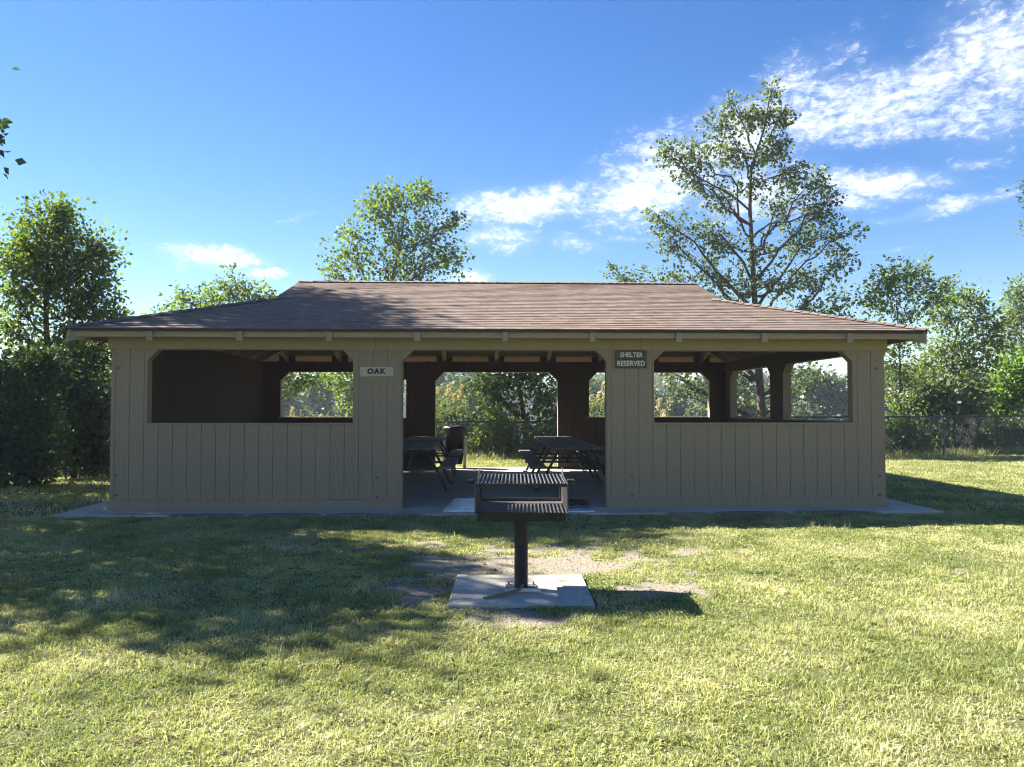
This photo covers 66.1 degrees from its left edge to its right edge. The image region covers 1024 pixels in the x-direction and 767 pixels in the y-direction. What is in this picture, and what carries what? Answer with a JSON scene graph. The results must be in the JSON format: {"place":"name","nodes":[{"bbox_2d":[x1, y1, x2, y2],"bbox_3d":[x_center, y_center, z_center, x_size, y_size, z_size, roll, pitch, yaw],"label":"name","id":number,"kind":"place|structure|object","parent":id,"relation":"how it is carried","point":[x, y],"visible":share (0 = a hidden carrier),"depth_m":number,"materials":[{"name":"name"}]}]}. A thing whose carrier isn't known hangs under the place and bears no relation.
{"place":"outdoors","nodes":[
{"label":"outdoors","id":0,"kind":"place"},
{"bbox_2d":[0,412,1023,766],"bbox_3d":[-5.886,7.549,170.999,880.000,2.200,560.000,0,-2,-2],"label":"ground","id":1,"kind":"structure","parent":0,"point":[530,616],"depth_m":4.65,"materials":[{"name":"green plant"}]},
{"bbox_2d":[0,118,26,178],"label":"broadleaf tree","id":2,"kind":"object","parent":1,"relation":"on","point":[4,122],"visible":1,"depth_m":11.40,"materials":[{"name":"green plant"}]},
{"bbox_2d":[0,323,88,487],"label":"leafy shrub","id":3,"kind":"object","parent":1,"relation":"on","point":[27,421],"visible":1,"depth_m":14.82,"materials":[{"name":"green plant"}]},
{"bbox_2d":[3,339,111,469],"bbox_3d":[-10.724,0.434,18.374,3.367,3.372,2.059,0,-2,-2],"label":"leafy shrub","id":4,"kind":"object","parent":1,"relation":"on","point":[104,360],"visible":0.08,"depth_m":18.17,"materials":[{"name":"green plant"}]},
{"bbox_2d":[31,334,110,478],"bbox_3d":[-9.088,0.489,16.464,2.374,3.093,2.032,0,-2,-2],"label":"leafy shrub","id":5,"kind":"object","parent":1,"relation":"on","point":[90,424],"visible":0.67,"depth_m":16.38,"materials":[{"name":"green plant"}]},
{"bbox_2d":[0,189,144,472],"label":"broadleaf tree","id":6,"kind":"object","parent":1,"relation":"on","point":[27,260],"visible":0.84,"depth_m":17.34,"materials":[{"name":"green plant"}]},
{"bbox_2d":[54,348,111,441],"bbox_3d":[-11.181,0.392,20.948,3.106,3.504,1.686,-1,-2,35],"label":"leafy shrub","id":7,"kind":"object","parent":1,"relation":"on","point":[106,379],"visible":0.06,"depth_m":20.50,"materials":[{"name":"green plant"}]},
{"bbox_2d":[141,262,340,401],"bbox_3d":[-8.080,-0.736,23.334,6.088,5.806,2.977,0,-2,-2],"label":"young tree","id":8,"kind":"object","parent":1,"relation":"on","point":[228,290],"visible":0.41,"depth_m":23.35,"materials":[{"name":"green plant"}]},
{"bbox_2d":[282,387,302,416],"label":"lakeside tree","id":9,"kind":"object","parent":1,"relation":"on","point":[286,407],"visible":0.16,"depth_m":83.92,"materials":[{"name":"green plant"}]},
{"bbox_2d":[287,382,310,416],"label":"lakeside tree","id":10,"kind":"object","parent":1,"relation":"on","point":[302,410],"visible":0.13,"depth_m":91.23,"materials":[{"name":"green plant"}]},
{"bbox_2d":[284,405,331,416],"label":"reed clump","id":11,"kind":"object","parent":1,"relation":"on","point":[318,415],"visible":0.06,"depth_m":29.57,"materials":[{"name":"beige plant"}]},
{"bbox_2d":[296,372,343,416],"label":"lakeside tree","id":12,"kind":"object","parent":1,"relation":"on","point":[315,404],"visible":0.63,"depth_m":87.03,"materials":[{"name":"green plant"}]},
{"bbox_2d":[327,376,352,416],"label":"lakeside tree","id":13,"kind":"object","parent":1,"relation":"on","point":[342,413],"visible":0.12,"depth_m":80.45,"materials":[{"name":"green plant"}]},
{"bbox_2d":[314,172,474,416],"bbox_3d":[-3.718,-2.220,25.053,5.152,8.917,4.741,0,-2,-2],"label":"broadleaf tree","id":14,"kind":"object","parent":1,"relation":"on","point":[426,190],"visible":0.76,"depth_m":24.87,"materials":[{"name":"green plant"}]},
{"bbox_2d":[403,387,405,412],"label":"tree","id":15,"kind":"object","parent":1,"relation":"on","point":[404,400],"visible":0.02,"depth_m":291.29,"materials":[{"name":"green plant"}]},
{"bbox_2d":[405,372,469,407],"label":"lakeside tree","id":16,"kind":"object","parent":1,"relation":"on","point":[440,379],"visible":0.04,"depth_m":89.25,"materials":[{"name":"green plant"}]},
{"bbox_2d":[403,394,484,427],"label":"reed clump","id":17,"kind":"object","parent":1,"relation":"on","point":[445,411],"visible":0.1,"depth_m":25.71,"materials":[{"name":"beige plant"}]},
{"bbox_2d":[404,381,484,434],"bbox_3d":[-2.320,1.105,28.122,3.125,3.000,2.913,-1,-2,30],"label":"reed clump","id":18,"kind":"object","parent":1,"relation":"on","point":[454,398],"visible":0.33,"depth_m":27.74,"materials":[{"name":"beige plant"}]},
{"bbox_2d":[445,372,472,380],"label":"tree","id":19,"kind":"object","parent":1,"relation":"on","point":[457,374],"visible":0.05,"depth_m":291.60,"materials":[{"name":"green plant"}]},
{"bbox_2d":[435,404,484,452],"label":"leafy shrub","id":20,"kind":"object","parent":1,"relation":"on","point":[439,430],"visible":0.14,"depth_m":23.68,"materials":[{"name":"green plant"}]},
{"bbox_2d":[436,372,486,427],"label":"lakeside tree","id":21,"kind":"object","parent":1,"relation":"on","point":[458,380],"visible":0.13,"depth_m":85.59,"materials":[{"name":"green plant"}]},
{"bbox_2d":[459,372,508,418],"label":"lakeside tree","id":22,"kind":"object","parent":1,"relation":"on","point":[477,378],"visible":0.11,"depth_m":90.99,"materials":[{"name":"green plant"}]},
{"bbox_2d":[50,467,944,517],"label":"concrete slab","id":23,"kind":"structure","parent":1,"relation":"on","point":[425,492],"depth_m":11.27,"materials":[{"name":"grey concrete"}]},
{"bbox_2d":[403,441,458,490],"bbox_3d":[-1.791,1.482,14.206,1.600,0.765,2.440,0,-2,-2],"label":"picnic table","id":24,"kind":"object","parent":23,"relation":"on","point":[447,462],"visible":0.64,"depth_m":13.72,"materials":[{"name":"brown wood"}]},
{"bbox_2d":[403,436,461,473],"bbox_3d":[-1.903,1.577,17.318,1.600,0.765,1.670,0,-2,-2],"label":"picnic table","id":25,"kind":"object","parent":23,"relation":"on","point":[453,453],"visible":0.72,"depth_m":16.89,"materials":[{"name":"brown wood"}]},
{"bbox_2d":[442,425,466,467],"bbox_3d":[-1.358,1.488,18.648,0.596,1.022,0.535,0,-2,-2],"label":"litter bin","id":26,"kind":"object","parent":23,"relation":"on","point":[455,435],"visible":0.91,"depth_m":18.48,"materials":[{"name":"black plastic"}]},
{"bbox_2d":[443,498,474,511],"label":"floor panel","id":27,"kind":"structure","parent":23,"relation":"on","point":[461,505],"depth_m":11.32,"materials":[{"name":"grey concrete"}]},
{"bbox_2d":[64,280,929,509],"bbox_3d":[-0.237,-0.027,14.859,12.050,3.832,8.190,0,-2,-2],"label":"picnic shelter","id":28,"kind":"object","parent":23,"relation":"on","point":[199,421],"visible":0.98,"depth_m":11.34,"materials":[{"name":"beige paint"}]},
{"bbox_2d":[360,367,393,376],"bbox_3d":[-1.923,-0.168,11.185,0.474,0.140,0.024,0,-2,-2],"label":"name sign","id":29,"kind":"object","parent":28,"relation":"attached to","point":[376,371],"visible":1,"depth_m":11.18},
{"bbox_2d":[615,350,646,367],"bbox_3d":[1.708,-0.348,11.303,0.452,0.254,0.026,0,-2,-2],"label":"reserved sign","id":30,"kind":"object","parent":28,"relation":"attached to","point":[630,358],"visible":1,"depth_m":11.29,"materials":[{"name":"brown wood"}]},
{"bbox_2d":[519,436,602,477],"bbox_3d":[0.989,1.564,16.892,1.600,0.765,2.470,0,-2,-2],"label":"picnic table","id":31,"kind":"object","parent":23,"relation":"on","point":[526,453],"visible":0.62,"depth_m":16.39,"materials":[{"name":"brown wood"}]},
{"bbox_2d":[524,441,604,490],"bbox_3d":[1.072,1.486,14.325,1.600,0.765,2.470,0,-2,-2],"label":"picnic table","id":32,"kind":"object","parent":23,"relation":"on","point":[557,447],"visible":0.83,"depth_m":13.72,"materials":[{"name":"brown wood"}]},
{"bbox_2d":[568,499,594,511],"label":"floor panel","id":33,"kind":"structure","parent":23,"relation":"on","point":[579,505],"depth_m":11.23,"materials":[{"name":"grey concrete"}]},
{"bbox_2d":[463,402,531,456],"bbox_3d":[-0.625,1.407,23.336,2.503,1.804,1.677,0,-2,-2],"label":"leafy shrub","id":34,"kind":"object","parent":1,"relation":"on","point":[494,441],"visible":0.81,"depth_m":23.09,"materials":[{"name":"green plant"}]},
{"bbox_2d":[459,373,556,445],"bbox_3d":[0.265,0.160,24.359,3.925,4.278,3.024,0,-2,-2],"label":"broadleaf tree","id":35,"kind":"object","parent":1,"relation":"on","point":[530,380],"visible":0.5,"depth_m":24.26,"materials":[{"name":"green plant"}]},
{"bbox_2d":[501,383,529,412],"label":"tree","id":36,"kind":"object","parent":1,"relation":"on","point":[510,399],"visible":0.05,"depth_m":295.77,"materials":[{"name":"green plant"}]},
{"bbox_2d":[447,575,594,607],"bbox_3d":[0.067,1.697,6.258,1.080,0.138,1.040,0,-2,0],"label":"concrete pad","id":37,"kind":"object","parent":1,"relation":"on","point":[558,590],"visible":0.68,"depth_m":6.08,"materials":[{"name":"grey concrete"}]},
{"bbox_2d":[483,584,540,598],"bbox_3d":[-0.022,1.591,6.049,0.500,0.057,0.145,1,-2,-28],"label":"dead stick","id":38,"kind":"object","parent":37,"relation":"on","point":[512,591],"visible":1,"depth_m":6.06,"materials":[{"name":"brown wood"}]},
{"bbox_2d":[467,467,574,588],"bbox_3d":[0.072,1.163,6.273,0.844,0.930,0.773,0,-2,0],"label":"pedestal grill","id":39,"kind":"object","parent":37,"relation":"on","point":[520,513],"visible":0.99,"depth_m":6.22,"materials":[{"name":"metal"}]},
{"bbox_2d":[516,388,533,412],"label":"tree","id":40,"kind":"object","parent":1,"relation":"on","point":[527,408],"visible":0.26,"depth_m":298.78,"materials":[{"name":"green plant"}]},
{"bbox_2d":[55,515,999,761],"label":"fallen leaves","id":41,"kind":"object","parent":1,"relation":"on","point":[137,739],"visible":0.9,"depth_m":5.82,"materials":[{"name":"brown plant"}]},
{"bbox_2d":[527,388,555,413],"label":"tree","id":42,"kind":"object","parent":1,"relation":"on","point":[539,396],"visible":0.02,"depth_m":296.86,"materials":[{"name":"green plant"}]},
{"bbox_2d":[521,405,603,452],"bbox_3d":[1.352,1.439,23.606,3.292,1.692,1.626,0,-2,-2],"label":"leafy shrub","id":43,"kind":"object","parent":1,"relation":"on","point":[533,447],"visible":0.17,"depth_m":23.43,"materials":[{"name":"green plant"}]},
{"bbox_2d":[589,373,604,414],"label":"lakeside tree","id":44,"kind":"object","parent":1,"relation":"on","point":[594,386],"visible":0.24,"depth_m":86.67,"materials":[{"name":"green plant"}]},
{"bbox_2d":[589,380,604,416],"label":"reed clump","id":45,"kind":"object","parent":1,"relation":"on","point":[593,406],"visible":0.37,"depth_m":27.68,"materials":[{"name":"plant"}]},
{"bbox_2d":[592,373,604,382],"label":"tree","id":46,"kind":"object","parent":1,"relation":"on","point":[600,376],"visible":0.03,"depth_m":311.78,"materials":[{"name":"green plant"}]},
{"bbox_2d":[312,528,993,627],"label":"pebbles","id":47,"kind":"object","parent":1,"relation":"on","point":[533,571],"visible":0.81,"depth_m":7.12,"materials":[{"name":"grey stone"}]},
{"bbox_2d":[654,385,667,416],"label":"lakeside tree","id":48,"kind":"object","parent":1,"relation":"on","point":[657,394],"visible":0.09,"depth_m":84.80,"materials":[{"name":"green plant"}]},
{"bbox_2d":[654,373,679,394],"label":"tree","id":49,"kind":"object","parent":1,"relation":"on","point":[659,385],"visible":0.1,"depth_m":311.02,"materials":[{"name":"green plant"}]},
{"bbox_2d":[654,396,694,416],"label":"reed clump","id":50,"kind":"object","parent":1,"relation":"on","point":[659,405],"visible":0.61,"depth_m":29.79,"materials":[{"name":"beige plant"}]},
{"bbox_2d":[660,379,690,402],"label":"tree","id":51,"kind":"object","parent":1,"relation":"on","point":[671,388],"visible":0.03,"depth_m":309.54,"materials":[{"name":"green plant"}]},
{"bbox_2d":[661,384,695,416],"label":"lakeside tree","id":52,"kind":"object","parent":1,"relation":"on","point":[678,410],"visible":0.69,"depth_m":91.06,"materials":[{"name":"green plant"}]},
{"bbox_2d":[681,381,707,416],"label":"lakeside tree","id":53,"kind":"object","parent":1,"relation":"on","point":[697,413],"visible":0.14,"depth_m":87.73,"materials":[{"name":"green plant"}]},
{"bbox_2d":[684,377,705,408],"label":"tree","id":54,"kind":"object","parent":1,"relation":"on","point":[693,394],"depth_m":295.20,"materials":[{"name":"green plant"}]},
{"bbox_2d":[436,415,1023,456],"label":"chain link fence","id":55,"kind":"object","parent":1,"relation":"on","point":[833,417],"visible":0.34,"depth_m":23.25,"materials":[{"name":"metal"}]},
{"bbox_2d":[599,75,869,416],"bbox_3d":[7.029,-3.777,25.074,8.648,12.006,2.702,0,-2,-2],"label":"broadleaf tree","id":56,"kind":"object","parent":1,"relation":"on","point":[816,212],"visible":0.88,"depth_m":24.91,"materials":[{"name":"green plant"}]},
{"bbox_2d":[737,379,767,416],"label":"lakeside tree","id":57,"kind":"object","parent":1,"relation":"on","point":[752,385],"visible":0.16,"depth_m":83.31,"materials":[{"name":"green plant"}]},
{"bbox_2d":[739,369,769,399],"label":"tree","id":58,"kind":"object","parent":1,"relation":"on","point":[754,372],"visible":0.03,"depth_m":303.46,"materials":[{"name":"green plant"}]},
{"bbox_2d":[752,373,769,416],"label":"lakeside tree","id":59,"kind":"object","parent":1,"relation":"on","point":[766,383],"visible":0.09,"depth_m":91.52,"materials":[{"name":"green plant"}]},
{"bbox_2d":[765,365,804,418],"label":"lakeside tree","id":60,"kind":"object","parent":1,"relation":"on","point":[792,399],"visible":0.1,"depth_m":86.52,"materials":[{"name":"green plant"}]},
{"bbox_2d":[791,364,847,420],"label":"lakeside tree","id":61,"kind":"object","parent":1,"relation":"on","point":[823,399],"visible":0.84,"depth_m":82.94,"materials":[{"name":"green plant"}]},
{"bbox_2d":[827,373,847,420],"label":"lakeside tree","id":62,"kind":"object","parent":1,"relation":"on","point":[844,382],"visible":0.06,"depth_m":89.41,"materials":[{"name":"green plant"}]},
{"bbox_2d":[884,359,918,414],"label":"lakeside tree","id":63,"kind":"object","parent":1,"relation":"on","point":[885,391],"visible":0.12,"depth_m":84.23,"materials":[{"name":"green plant"}]},
{"bbox_2d":[850,251,963,428],"bbox_3d":[12.363,-0.958,24.556,3.707,6.339,1.906,0,-2,-2],"label":"young tree","id":64,"kind":"object","parent":1,"relation":"on","point":[891,284],"visible":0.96,"depth_m":24.53,"materials":[{"name":"green plant"}]},
{"bbox_2d":[885,408,939,455],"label":"leafy shrub","id":65,"kind":"object","parent":1,"relation":"on","point":[899,439],"visible":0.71,"depth_m":23.68,"materials":[{"name":"green plant"}]},
{"bbox_2d":[885,367,1008,448],"bbox_3d":[14.135,0.871,25.689,4.427,2.826,2.084,0,-2,-2],"label":"leafy shrub","id":66,"kind":"object","parent":1,"relation":"on","point":[952,396],"visible":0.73,"depth_m":25.35,"materials":[{"name":"green plant"}]},
{"bbox_2d":[894,277,1021,430],"bbox_3d":[14.945,-0.647,26.484,4.104,5.933,2.421,0,-2,-2],"label":"broadleaf tree","id":67,"kind":"object","parent":1,"relation":"on","point":[969,360],"visible":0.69,"depth_m":26.34,"materials":[{"name":"green plant"}]},
{"bbox_2d":[918,402,1002,453],"bbox_3d":[14.197,1.450,25.234,2.982,1.798,2.033,0,-2,-2],"label":"leafy shrub","id":68,"kind":"object","parent":1,"relation":"on","point":[951,441],"visible":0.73,"depth_m":24.93,"materials":[{"name":"green plant"}]},
{"bbox_2d":[955,367,989,423],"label":"lakeside tree","id":69,"kind":"object","parent":1,"relation":"on","point":[978,377],"visible":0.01,"depth_m":91.60,"materials":[{"name":"green plant"}]},
{"bbox_2d":[974,371,1016,426],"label":"lakeside tree","id":70,"kind":"object","parent":1,"relation":"on","point":[989,383],"depth_m":88.45,"materials":[{"name":"green plant"}]},
{"bbox_2d":[975,405,1023,450],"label":"leafy shrub","id":71,"kind":"object","parent":1,"relation":"on","point":[1019,432],"visible":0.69,"depth_m":26.40,"materials":[{"name":"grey plant"}]},
{"bbox_2d":[982,343,1023,448],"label":"leafy shrub","id":72,"kind":"object","parent":1,"relation":"on","point":[1013,389],"visible":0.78,"depth_m":27.27,"materials":[{"name":"green plant"}]},
{"bbox_2d":[989,272,1023,371],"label":"willow tree","id":73,"kind":"object","parent":1,"relation":"on","point":[1017,320],"visible":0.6,"depth_m":41.89,"materials":[{"name":"green plant"}]},
{"bbox_2d":[1006,178,1023,235],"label":"broadleaf tree","id":74,"kind":"object","parent":1,"relation":"on","point":[1020,198],"visible":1,"depth_m":19.05,"materials":[{"name":"green plant"}]},
{"bbox_2d":[0,0,1023,399],"label":"sky","id":75,"kind":"structure","parent":0,"point":[213,133],"materials":[{"name":"blue"}]},
{"bbox_2d":[107,414,1020,448],"bbox_3d":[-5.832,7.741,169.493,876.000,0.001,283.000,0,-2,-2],"label":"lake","id":76,"kind":"structure","parent":0,"point":[530,415],"depth_m":201.92,"materials":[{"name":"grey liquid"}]}
]}

